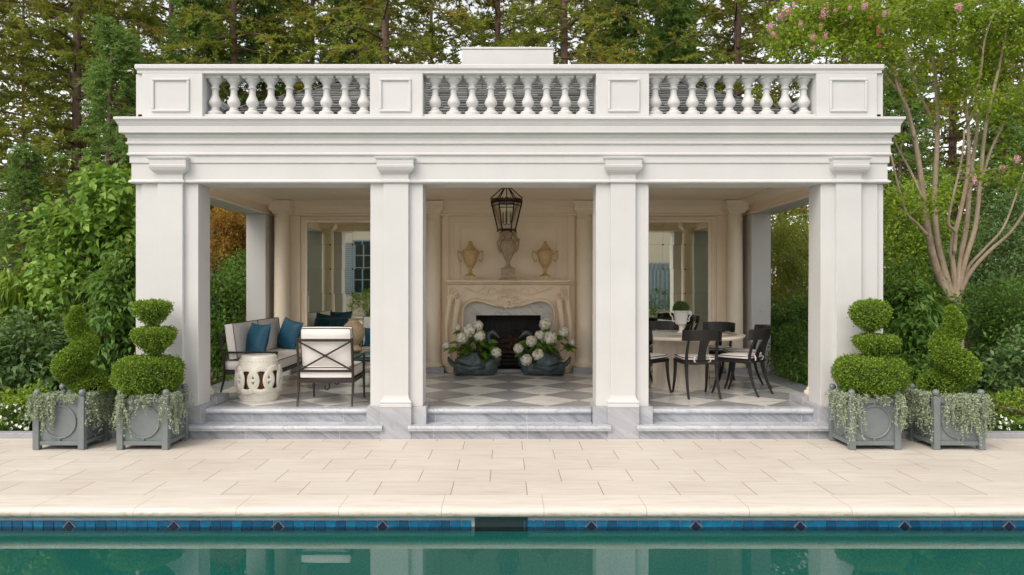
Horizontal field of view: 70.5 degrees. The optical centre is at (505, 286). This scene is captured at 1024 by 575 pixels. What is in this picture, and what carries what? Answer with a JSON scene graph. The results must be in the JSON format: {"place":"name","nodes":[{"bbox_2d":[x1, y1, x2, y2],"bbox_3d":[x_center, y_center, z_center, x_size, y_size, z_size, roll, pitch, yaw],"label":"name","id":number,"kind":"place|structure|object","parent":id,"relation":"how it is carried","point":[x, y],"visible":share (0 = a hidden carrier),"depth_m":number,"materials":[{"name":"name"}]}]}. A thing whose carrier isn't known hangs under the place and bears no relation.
{"place":"outdoors","nodes":[
{"label":"outdoors","id":0,"kind":"place"},
{"bbox_2d":[15,300,95,392],"bbox_3d":[-6.604,0.871,10.684,1.609,1.591,1.201,0,0,0],"label":"shrub","id":1,"kind":"object","parent":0,"point":[51,319],"visible":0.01,"depth_m":10.60,"materials":[{"name":"green plant"}]},
{"bbox_2d":[113,47,905,438],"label":"pavilion","id":2,"kind":"structure","parent":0,"point":[647,193],"depth_m":7.97,"materials":[{"name":"white paint"}]},
{"bbox_2d":[234,353,282,402],"bbox_3d":[-2.958,1.087,8.677,0.555,0.546,0.558,0,0,-14],"label":"garden stool","id":3,"kind":"object","parent":2,"relation":"on","point":[257,379],"visible":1,"depth_m":8.48,"materials":[{"name":"beige ceramic"}]},
{"bbox_2d":[218,317,300,391],"bbox_3d":[-3.208,0.911,9.967,0.747,0.904,1.904,0,0,0],"label":"sofa","id":4,"kind":"object","parent":2,"relation":"on","point":[235,335],"visible":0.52,"depth_m":9.22,"materials":[{"name":"white fabric"}]},
{"bbox_2d":[246,322,270,353],"bbox_3d":[-3.188,0.705,9.299,0.500,0.466,0.204,0,0,44],"label":"throw pillow","id":5,"kind":"object","parent":4,"relation":"on","point":[258,335],"visible":0.76,"depth_m":9.18,"materials":[{"name":"teal fabric"}]},
{"bbox_2d":[277,316,303,349],"bbox_3d":[-3.148,0.705,10.539,0.562,0.521,0.211,0,0,42],"label":"throw pillow","id":6,"kind":"object","parent":4,"relation":"on","point":[289,333],"visible":0.94,"depth_m":10.43,"materials":[{"name":"teal fabric"}]},
{"bbox_2d":[296,326,365,405],"bbox_3d":[-2.050,0.911,8.554,0.649,0.904,0.747,0,0,0],"label":"lounge chair","id":7,"kind":"object","parent":2,"relation":"on","point":[327,354],"visible":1,"depth_m":8.25,"materials":[{"name":"white fabric"}]},
{"bbox_2d":[324,351,369,389],"bbox_3d":[-2.040,1.134,9.757,0.720,0.457,0.720,0,0,0],"label":"table","id":8,"kind":"object","parent":2,"relation":"on","point":[367,355],"visible":0.13,"depth_m":9.48,"materials":[{"name":"metal"}]},
{"bbox_2d":[344,317,364,352],"bbox_3d":[-2.080,0.664,9.897,0.310,0.480,0.310,0,0,0],"label":"stone vase","id":9,"kind":"object","parent":8,"relation":"on","point":[358,334],"visible":0.67,"depth_m":9.81,"materials":[{"name":"beige stone"}]},
{"bbox_2d":[354,316,369,361],"bbox_3d":[-1.830,0.911,10.940,0.804,0.904,0.747,0,0,0],"label":"lounge chair","id":10,"kind":"object","parent":2,"relation":"on","point":[366,322],"visible":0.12,"depth_m":11.10,"materials":[{"name":"white fabric"}]},
{"bbox_2d":[447,330,500,374],"bbox_3d":[-0.482,1.014,11.117,0.820,0.692,0.493,0,0,0],"label":"swan planter","id":11,"kind":"object","parent":2,"relation":"on","point":[471,363],"visible":0.95,"depth_m":10.95,"materials":[{"name":"grey stone"}]},
{"bbox_2d":[442,320,501,365],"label":"hydrangea","id":12,"kind":"object","parent":11,"relation":"in","point":[475,332],"visible":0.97,"depth_m":11.01,"materials":[{"name":"beige plant"}]},
{"bbox_2d":[490,188,522,232],"bbox_3d":[0.010,-1.037,9.627,0.437,0.630,0.383,0,0,0],"label":"lantern","id":13,"kind":"object","parent":2,"relation":"hanging from","point":[498,201],"visible":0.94,"depth_m":9.56,"materials":[{"name":"brown metal"}]},
{"bbox_2d":[444,280,571,372],"bbox_3d":[0.040,0.631,11.589,2.000,1.458,0.615,0,0,0],"label":"fireplace","id":14,"kind":"object","parent":2,"relation":"on","point":[509,312],"visible":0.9,"depth_m":11.42,"materials":[{"name":"beige stone"}]},
{"bbox_2d":[457,241,483,279],"bbox_3d":[-0.560,-0.405,11.437,0.347,0.612,0.271,0,0,31],"label":"lidded urn","id":15,"kind":"object","parent":14,"relation":"on","point":[470,252],"visible":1,"depth_m":11.37,"materials":[{"name":"beige stone"}]},
{"bbox_2d":[497,231,519,279],"bbox_3d":[0.043,-0.489,11.417,0.372,0.780,0.272,0,0,0],"label":"carved urn","id":16,"kind":"object","parent":14,"relation":"on","point":[507,245],"visible":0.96,"depth_m":11.34,"materials":[{"name":"stone"}]},
{"bbox_2d":[532,241,557,279],"bbox_3d":[0.620,-0.405,11.437,0.347,0.612,0.271,0,0,40],"label":"lidded urn","id":17,"kind":"object","parent":14,"relation":"on","point":[544,253],"visible":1,"depth_m":11.36,"materials":[{"name":"beige stone"}]},
{"bbox_2d":[517,330,570,374],"bbox_3d":[0.587,1.014,11.117,0.820,0.692,0.493,0,0,0],"label":"swan planter","id":18,"kind":"object","parent":2,"relation":"on","point":[550,364],"visible":0.82,"depth_m":10.95,"materials":[{"name":"grey metal"}]},
{"bbox_2d":[513,318,576,365],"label":"hydrangea","id":19,"kind":"object","parent":18,"relation":"in","point":[549,339],"visible":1,"depth_m":11.00,"materials":[{"name":"beige plant"}]},
{"bbox_2d":[649,330,671,392],"bbox_3d":[1.738,0.944,9.172,0.490,0.845,0.660,0,0,42],"label":"dining chair","id":20,"kind":"object","parent":2,"relation":"on","point":[656,358],"visible":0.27,"depth_m":9.08,"materials":[{"name":"black wood"}]},
{"bbox_2d":[649,321,678,352],"bbox_3d":[2.341,0.944,10.650,0.490,0.845,0.660,0,0,2],"label":"dining chair","id":21,"kind":"object","parent":2,"relation":"on","point":[662,325],"visible":0.27,"depth_m":10.93,"materials":[{"name":"black metal"}]},
{"bbox_2d":[672,330,721,399],"bbox_3d":[2.377,0.944,9.014,0.490,0.845,0.660,0,0,-3],"label":"dining chair","id":22,"kind":"object","parent":2,"relation":"on","point":[704,338],"visible":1,"depth_m":8.81,"materials":[{"name":"black wood"}]},
{"bbox_2d":[651,330,745,390],"bbox_3d":[2.365,0.999,9.797,1.647,0.722,1.647,0,0,23],"label":"dining table","id":23,"kind":"object","parent":2,"relation":"on","point":[670,343],"visible":0.65,"depth_m":9.49,"materials":[{"name":"beige stone"}]},
{"bbox_2d":[670,311,691,333],"bbox_3d":[2.365,0.481,9.797,0.216,0.309,0.238,0,0,42],"label":"white urn","id":24,"kind":"object","parent":23,"relation":"on","point":[680,318],"visible":0.97,"depth_m":9.74,"materials":[{"name":"white ceramic"}]},
{"bbox_2d":[672,301,689,313],"bbox_3d":[2.365,0.301,9.795,0.241,0.230,0.247,0,0,0],"label":"box ball","id":25,"kind":"object","parent":24,"relation":"in","point":[680,306],"visible":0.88,"depth_m":9.73,"materials":[{"name":"green plant"}]},
{"bbox_2d":[702,322,734,379],"bbox_3d":[2.982,0.944,10.433,0.490,0.845,0.660,0,0,40],"label":"dining chair","id":26,"kind":"object","parent":2,"relation":"on","point":[726,326],"visible":0.41,"depth_m":10.57,"materials":[{"name":"black metal"}]},
{"bbox_2d":[711,328,773,397],"bbox_3d":[3.019,0.944,9.208,0.490,0.845,0.660,0,0,-45],"label":"dining chair","id":27,"kind":"object","parent":2,"relation":"on","point":[750,357],"visible":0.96,"depth_m":9.05,"materials":[{"name":"black wood"}]},
{"bbox_2d":[719,324,771,388],"bbox_3d":[3.244,0.944,9.835,0.660,0.845,0.490,0,0,4],"label":"dining chair","id":28,"kind":"object","parent":2,"relation":"on","point":[746,350],"visible":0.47,"depth_m":9.89,"materials":[{"name":"black metal"}]},
{"bbox_2d":[0,439,1023,494],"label":"terrace","id":29,"kind":"structure","parent":0,"point":[509,467],"depth_m":6.64,"materials":[{"name":"beige stone"}]},
{"bbox_2d":[32,384,109,449],"bbox_3d":[-4.535,1.352,7.587,0.528,0.612,0.496,0,0,0],"label":"planter box","id":30,"kind":"object","parent":29,"relation":"on","point":[69,426],"visible":0.68,"depth_m":7.37,"materials":[{"name":"grey paint"}]},
{"bbox_2d":[22,388,115,434],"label":"trailing plant","id":31,"kind":"object","parent":30,"relation":"in","point":[53,396],"visible":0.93,"depth_m":7.37,"materials":[{"name":"green plant"}]},
{"bbox_2d":[49,304,111,398],"bbox_3d":[-4.453,0.709,7.615,0.584,1.043,0.547,0,0,0],"label":"spiral topiary","id":32,"kind":"object","parent":30,"relation":"in","point":[73,368],"visible":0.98,"depth_m":7.52,"materials":[{"name":"green plant"}]},
{"bbox_2d":[116,383,188,449],"bbox_3d":[-3.685,1.352,7.587,0.528,0.612,0.496,0,0,0],"label":"planter box","id":33,"kind":"object","parent":29,"relation":"on","point":[145,430],"visible":0.66,"depth_m":7.37,"materials":[{"name":"grey paint"}]},
{"bbox_2d":[109,298,186,397],"bbox_3d":[-3.740,0.657,7.587,0.737,1.087,0.738,0,0,0],"label":"tiered topiary","id":34,"kind":"object","parent":33,"relation":"on","point":[153,370],"visible":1,"depth_m":7.44,"materials":[{"name":"green plant"}]},
{"bbox_2d":[108,388,195,437],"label":"trailing plant","id":35,"kind":"object","parent":33,"relation":"on","point":[175,403],"visible":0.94,"depth_m":7.33,"materials":[{"name":"green plant"}]},
{"bbox_2d":[829,383,900,449],"bbox_3d":[3.745,1.352,7.587,0.528,0.612,0.496,0,0,0],"label":"planter box","id":36,"kind":"object","parent":29,"relation":"on","point":[878,416],"visible":0.72,"depth_m":7.37,"materials":[{"name":"grey paint"}]},
{"bbox_2d":[822,389,908,440],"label":"trailing plant","id":37,"kind":"object","parent":36,"relation":"on","point":[900,406],"visible":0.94,"depth_m":7.32,"materials":[{"name":"green plant"}]},
{"bbox_2d":[830,297,911,397],"bbox_3d":[3.835,0.655,7.585,0.784,1.092,0.779,0,0,0],"label":"tiered topiary","id":38,"kind":"object","parent":36,"relation":"on","point":[873,367],"visible":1,"depth_m":7.43,"materials":[{"name":"green plant"}]},
{"bbox_2d":[908,384,985,449],"bbox_3d":[4.600,1.352,7.587,0.528,0.612,0.496,0,0,0],"label":"planter box","id":39,"kind":"object","parent":29,"relation":"on","point":[942,434],"visible":0.59,"depth_m":7.37,"materials":[{"name":"grey paint"}]},
{"bbox_2d":[916,305,982,396],"bbox_3d":[4.662,0.709,7.619,0.581,1.044,0.583,0,0,0],"label":"spiral topiary","id":40,"kind":"object","parent":39,"relation":"in","point":[957,369],"visible":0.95,"depth_m":7.51,"materials":[{"name":"green plant"}]},
{"bbox_2d":[904,388,996,445],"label":"trailing plant","id":41,"kind":"object","parent":39,"relation":"in","point":[971,401],"visible":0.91,"depth_m":7.32,"materials":[{"name":"green plant"}]},
{"bbox_2d":[0,0,1023,289],"label":"sky","id":42,"kind":"structure","parent":0,"point":[473,9],"materials":[{"name":"white"}]},
{"bbox_2d":[14,302,1023,430],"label":"ground","id":43,"kind":"structure","parent":0,"point":[775,373],"depth_m":13.19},
{"bbox_2d":[0,401,31,430],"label":"impatiens","id":44,"kind":"object","parent":43,"relation":"on","point":[18,410],"visible":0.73,"depth_m":8.16,"materials":[{"name":"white plant"}]},
{"bbox_2d":[0,5,35,265],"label":"redwood tree","id":45,"kind":"object","parent":43,"relation":"on","point":[8,127],"visible":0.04,"depth_m":25.94,"materials":[{"name":"green plant"}]},
{"bbox_2d":[0,257,56,378],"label":"willow leaved shrub","id":46,"kind":"object","parent":43,"relation":"on","point":[7,287],"visible":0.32,"depth_m":9.77,"materials":[{"name":"green plant"}]},
{"bbox_2d":[0,141,64,342],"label":"young redwood","id":47,"kind":"object","parent":43,"relation":"on","point":[30,173],"visible":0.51,"depth_m":13.55,"materials":[{"name":"green plant"}]},
{"bbox_2d":[0,301,69,416],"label":"viburnum shrub","id":48,"kind":"object","parent":43,"relation":"on","point":[26,354],"visible":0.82,"depth_m":8.80,"materials":[{"name":"green plant"}]},
{"bbox_2d":[0,0,92,274],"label":"redwood tree","id":49,"kind":"object","parent":43,"relation":"on","point":[23,136],"visible":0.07,"depth_m":27.70,"materials":[{"name":"green plant"}]},
{"bbox_2d":[0,431,115,438],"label":"bed kerb","id":50,"kind":"structure","parent":43,"relation":"on","point":[15,435],"depth_m":7.90,"materials":[{"name":"beige stone"}]},
{"bbox_2d":[0,378,116,430],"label":"border foliage","id":51,"kind":"object","parent":43,"relation":"on","point":[20,394],"visible":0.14,"depth_m":8.22,"materials":[{"name":"green plant"}]},
{"bbox_2d":[0,0,124,304],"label":"redwood tree","id":52,"kind":"object","parent":43,"relation":"on","point":[27,59],"visible":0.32,"depth_m":16.56,"materials":[{"name":"green plant"}]},
{"bbox_2d":[1,155,135,348],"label":"redbud tree","id":53,"kind":"object","parent":43,"relation":"on","point":[84,235],"visible":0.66,"depth_m":9.83,"materials":[{"name":"green plant"}]},
{"bbox_2d":[0,0,171,320],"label":"redwood tree","id":54,"kind":"object","parent":43,"relation":"on","point":[150,19],"visible":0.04,"depth_m":19.00,"materials":[{"name":"green plant"}]},
{"bbox_2d":[28,11,146,337],"bbox_3d":[-7.708,-1.770,14.072,4.023,7.031,3.546,0,0,0],"label":"young redwood","id":55,"kind":"object","parent":43,"relation":"on","point":[121,47],"visible":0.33,"depth_m":14.04,"materials":[{"name":"green plant"}]},
{"bbox_2d":[0,0,191,303],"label":"redwood tree","id":56,"kind":"object","parent":43,"relation":"on","point":[106,8],"visible":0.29,"depth_m":16.52,"materials":[{"name":"green plant"}]},
{"bbox_2d":[63,232,135,418],"bbox_3d":[-4.777,0.490,8.956,1.152,2.350,1.352,0,0,0],"label":"dogwood shrub","id":57,"kind":"object","parent":43,"relation":"on","point":[108,319],"visible":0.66,"depth_m":8.80,"materials":[{"name":"green plant"}]},
{"bbox_2d":[7,0,213,251],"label":"redwood tree","id":58,"kind":"object","parent":43,"relation":"on","point":[132,11],"visible":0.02,"depth_m":26.51,"materials":[{"name":"green plant"}]},
{"bbox_2d":[67,0,237,207],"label":"redwood tree","id":59,"kind":"object","parent":43,"relation":"on","point":[139,4],"visible":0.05,"depth_m":21.99,"materials":[{"name":"green plant"}]},
{"bbox_2d":[113,0,256,195],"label":"redwood tree","id":60,"kind":"object","parent":43,"relation":"on","point":[222,98],"visible":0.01,"depth_m":29.72,"materials":[{"name":"green plant"}]},
{"bbox_2d":[135,0,245,318],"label":"young redwood","id":61,"kind":"object","parent":43,"relation":"on","point":[195,29],"visible":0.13,"depth_m":17.13,"materials":[{"name":"green plant"}]},
{"bbox_2d":[121,0,331,328],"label":"redwood tree","id":62,"kind":"object","parent":43,"relation":"on","point":[230,38],"visible":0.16,"depth_m":17.09,"materials":[{"name":"green plant"}]},
{"bbox_2d":[210,206,245,320],"bbox_3d":[-5.523,-0.005,13.727,2.531,3.360,1.988,0,0,0],"label":"maple tree","id":63,"kind":"object","parent":43,"relation":"on","point":[236,224],"visible":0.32,"depth_m":13.40,"materials":[{"name":"orange plant"}]},
{"bbox_2d":[210,244,245,382],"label":"laurel shrub","id":64,"kind":"object","parent":43,"relation":"on","point":[231,283],"visible":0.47,"depth_m":11.43,"materials":[{"name":"green plant"}]},
{"bbox_2d":[210,0,300,250],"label":"young redwood","id":65,"kind":"object","parent":43,"relation":"on","point":[263,11],"visible":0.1,"depth_m":18.11,"materials":[{"name":"green plant"}]},
{"bbox_2d":[226,0,331,99],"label":"redwood tree","id":66,"kind":"object","parent":43,"relation":"on","point":[318,36],"visible":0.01,"depth_m":26.12,"materials":[{"name":"green plant"}]},
{"bbox_2d":[243,0,377,227],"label":"redwood tree","id":67,"kind":"object","parent":43,"relation":"on","point":[304,7],"visible":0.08,"depth_m":20.94,"materials":[{"name":"green plant"}]},
{"bbox_2d":[307,0,381,85],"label":"young redwood","id":68,"kind":"object","parent":43,"relation":"on","point":[343,57],"visible":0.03,"depth_m":19.16,"materials":[{"name":"green plant"}]},
{"bbox_2d":[291,0,415,84],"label":"redwood tree","id":69,"kind":"object","parent":43,"relation":"on","point":[401,47],"visible":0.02,"depth_m":28.65,"materials":[{"name":"green plant"}]},
{"bbox_2d":[268,0,492,82],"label":"redwood tree","id":70,"kind":"object","parent":43,"relation":"on","point":[376,50],"visible":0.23,"depth_m":16.63,"materials":[{"name":"green plant"}]},
{"bbox_2d":[374,0,500,63],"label":"redwood tree","id":71,"kind":"object","parent":43,"relation":"on","point":[450,20],"visible":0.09,"depth_m":25.80,"materials":[{"name":"green plant"}]},
{"bbox_2d":[406,0,579,63],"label":"redwood tree","id":72,"kind":"object","parent":43,"relation":"on","point":[495,25],"visible":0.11,"depth_m":20.09,"materials":[{"name":"green plant"}]},
{"bbox_2d":[3,183,1017,295],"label":"woodland","id":73,"kind":"object","parent":43,"relation":"on","point":[772,228],"depth_m":36.70,"materials":[{"name":"green plant"}]},
{"bbox_2d":[0,531,1023,574],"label":"pool basin","id":74,"kind":"object","parent":43,"relation":"in","point":[512,553],"depth_m":5.48,"materials":[{"name":"teal paint"}]},
{"bbox_2d":[0,495,1023,516],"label":"pool coping","id":75,"kind":"object","parent":74,"relation":"on","point":[511,505],"visible":1,"depth_m":5.48,"materials":[{"name":"stone"}]},
{"bbox_2d":[0,517,1023,530],"bbox_3d":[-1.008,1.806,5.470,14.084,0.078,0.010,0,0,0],"label":"pool tiles","id":76,"kind":"object","parent":74,"relation":"attached to","point":[533,525],"visible":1,"depth_m":5.47,"materials":[{"name":"blue tile"}]},
{"bbox_2d":[475,517,527,531],"bbox_3d":[-0.035,1.793,5.468,0.400,0.114,0.007,0,0,0],"label":"pool skimmer","id":77,"kind":"object","parent":76,"relation":"attached to","point":[499,523],"visible":1,"depth_m":5.47,"materials":[{"name":"black plastic"}]},
{"bbox_2d":[65,522,1012,530],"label":"pool diamond tiles","id":78,"kind":"object","parent":74,"relation":"attached to","point":[590,526],"visible":1,"depth_m":5.46,"materials":[{"name":"tile"}]},
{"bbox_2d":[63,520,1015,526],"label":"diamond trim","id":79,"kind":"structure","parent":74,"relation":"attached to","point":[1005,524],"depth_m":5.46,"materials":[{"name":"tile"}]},
{"bbox_2d":[0,365,1023,430],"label":"ground cover","id":80,"kind":"object","parent":43,"relation":"on","point":[211,374],"visible":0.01,"depth_m":11.12,"materials":[{"name":"green plant"}]},
{"bbox_2d":[476,0,583,63],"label":"redwood tree","id":81,"kind":"object","parent":43,"relation":"on","point":[532,2],"visible":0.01,"depth_m":27.57,"materials":[{"name":"green plant"}]},
{"bbox_2d":[493,0,670,63],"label":"redwood tree","id":82,"kind":"object","parent":43,"relation":"on","point":[589,35],"visible":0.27,"depth_m":16.51,"materials":[{"name":"green plant"}]},
{"bbox_2d":[539,0,647,61],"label":"redwood tree","id":83,"kind":"object","parent":43,"relation":"on","point":[577,54],"visible":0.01,"depth_m":26.43,"materials":[{"name":"green plant"}]},
{"bbox_2d":[582,0,648,63],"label":"young redwood","id":84,"kind":"object","parent":43,"relation":"on","point":[622,30],"visible":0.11,"depth_m":20.10,"materials":[{"name":"green plant"}]},
{"bbox_2d":[572,0,749,63],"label":"redwood tree","id":85,"kind":"object","parent":43,"relation":"on","point":[642,16],"visible":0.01,"depth_m":20.43,"materials":[{"name":"green plant"}]},
{"bbox_2d":[637,0,780,331],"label":"young redwood","id":86,"kind":"object","parent":43,"relation":"on","point":[679,18],"visible":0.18,"depth_m":18.08,"materials":[{"name":"green plant"}]},
{"bbox_2d":[639,0,805,284],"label":"redwood tree","id":87,"kind":"object","parent":43,"relation":"on","point":[713,5],"visible":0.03,"depth_m":28.52,"materials":[{"name":"green plant"}]},
{"bbox_2d":[630,0,847,332],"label":"redwood tree","id":88,"kind":"object","parent":43,"relation":"on","point":[732,52],"visible":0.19,"depth_m":17.68,"materials":[{"name":"green plant"}]},
{"bbox_2d":[713,0,839,320],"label":"redwood tree","id":89,"kind":"object","parent":43,"relation":"on","point":[756,56],"visible":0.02,"depth_m":26.27,"materials":[{"name":"green plant"}]},
{"bbox_2d":[757,275,808,385],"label":"nandina shrub","id":90,"kind":"object","parent":43,"relation":"on","point":[790,328],"visible":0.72,"depth_m":11.10,"materials":[{"name":"green plant"}]},
{"bbox_2d":[771,206,808,314],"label":"shrub","id":91,"kind":"object","parent":43,"relation":"on","point":[790,249],"visible":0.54,"depth_m":12.35,"materials":[{"name":"green plant"}]},
{"bbox_2d":[753,0,964,336],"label":"redwood tree","id":92,"kind":"object","parent":43,"relation":"on","point":[832,62],"visible":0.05,"depth_m":19.50,"materials":[{"name":"green plant"}]},
{"bbox_2d":[774,0,965,289],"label":"redwood tree","id":93,"kind":"object","parent":43,"relation":"on","point":[919,45],"visible":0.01,"depth_m":27.33,"materials":[{"name":"green plant"}]},
{"bbox_2d":[756,0,1023,347],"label":"crape myrtle tree","id":94,"kind":"object","parent":43,"relation":"on","point":[873,46],"visible":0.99,"depth_m":9.40,"materials":[{"name":"green plant"}]},
{"bbox_2d":[883,60,980,358],"bbox_3d":[8.983,-1.663,16.274,3.900,6.816,3.437,0,0,-12],"label":"young redwood","id":95,"kind":"object","parent":43,"relation":"on","point":[889,106],"visible":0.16,"depth_m":16.27,"materials":[{"name":"green plant"}]},
{"bbox_2d":[883,248,986,394],"bbox_3d":[5.335,0.567,9.686,1.972,2.205,1.484,0,0,-41],"label":"dogwood shrub","id":96,"kind":"object","parent":43,"relation":"on","point":[918,310],"visible":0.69,"depth_m":9.46,"materials":[{"name":"green plant"}]},
{"bbox_2d":[883,165,998,337],"bbox_3d":[7.477,-0.333,13.000,2.622,4.002,2.323,0,0,0],"label":"golden shrub","id":97,"kind":"object","parent":43,"relation":"on","point":[916,241],"visible":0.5,"depth_m":12.89,"materials":[{"name":"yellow plant"}]},
{"bbox_2d":[883,0,1023,299],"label":"redwood tree","id":98,"kind":"object","parent":43,"relation":"on","point":[953,136],"visible":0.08,"depth_m":18.39,"materials":[{"name":"green plant"}]},
{"bbox_2d":[884,1,1023,282],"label":"redwood tree","id":99,"kind":"object","parent":43,"relation":"on","point":[959,139],"visible":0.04,"depth_m":25.89,"materials":[{"name":"green plant"}]},
{"bbox_2d":[900,370,1023,430],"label":"border foliage","id":100,"kind":"object","parent":43,"relation":"on","point":[1007,407],"visible":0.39,"depth_m":8.26,"materials":[{"name":"green plant"}]},
{"bbox_2d":[901,431,1023,438],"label":"bed kerb","id":101,"kind":"structure","parent":43,"relation":"on","point":[1002,434],"depth_m":7.90,"materials":[{"name":"beige stone"}]},
{"bbox_2d":[906,179,1023,353],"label":"dark shrub","id":102,"kind":"object","parent":43,"relation":"on","point":[1013,243],"visible":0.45,"depth_m":12.18,"materials":[{"name":"green plant"}]},
{"bbox_2d":[918,0,1023,302],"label":"redwood tree","id":103,"kind":"object","parent":43,"relation":"on","point":[1008,67],"visible":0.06,"depth_m":17.49,"materials":[{"name":"green plant"}]},
{"bbox_2d":[941,87,1023,347],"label":"young redwood","id":104,"kind":"object","parent":43,"relation":"on","point":[1019,134],"visible":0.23,"depth_m":15.73,"materials":[{"name":"green plant"}]},
{"bbox_2d":[961,259,1023,359],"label":"laurel hedge","id":105,"kind":"object","parent":43,"relation":"on","point":[1003,313],"visible":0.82,"depth_m":10.38,"materials":[{"name":"green plant"}]},
{"bbox_2d":[966,312,1023,405],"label":"mahonia shrub","id":106,"kind":"object","parent":43,"relation":"on","point":[1008,363],"visible":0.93,"depth_m":8.88,"materials":[{"name":"green plant"}]},
{"bbox_2d":[987,415,1023,430],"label":"impatiens","id":107,"kind":"object","parent":43,"relation":"on","point":[1008,425],"visible":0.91,"depth_m":8.11,"materials":[{"name":"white plant"}]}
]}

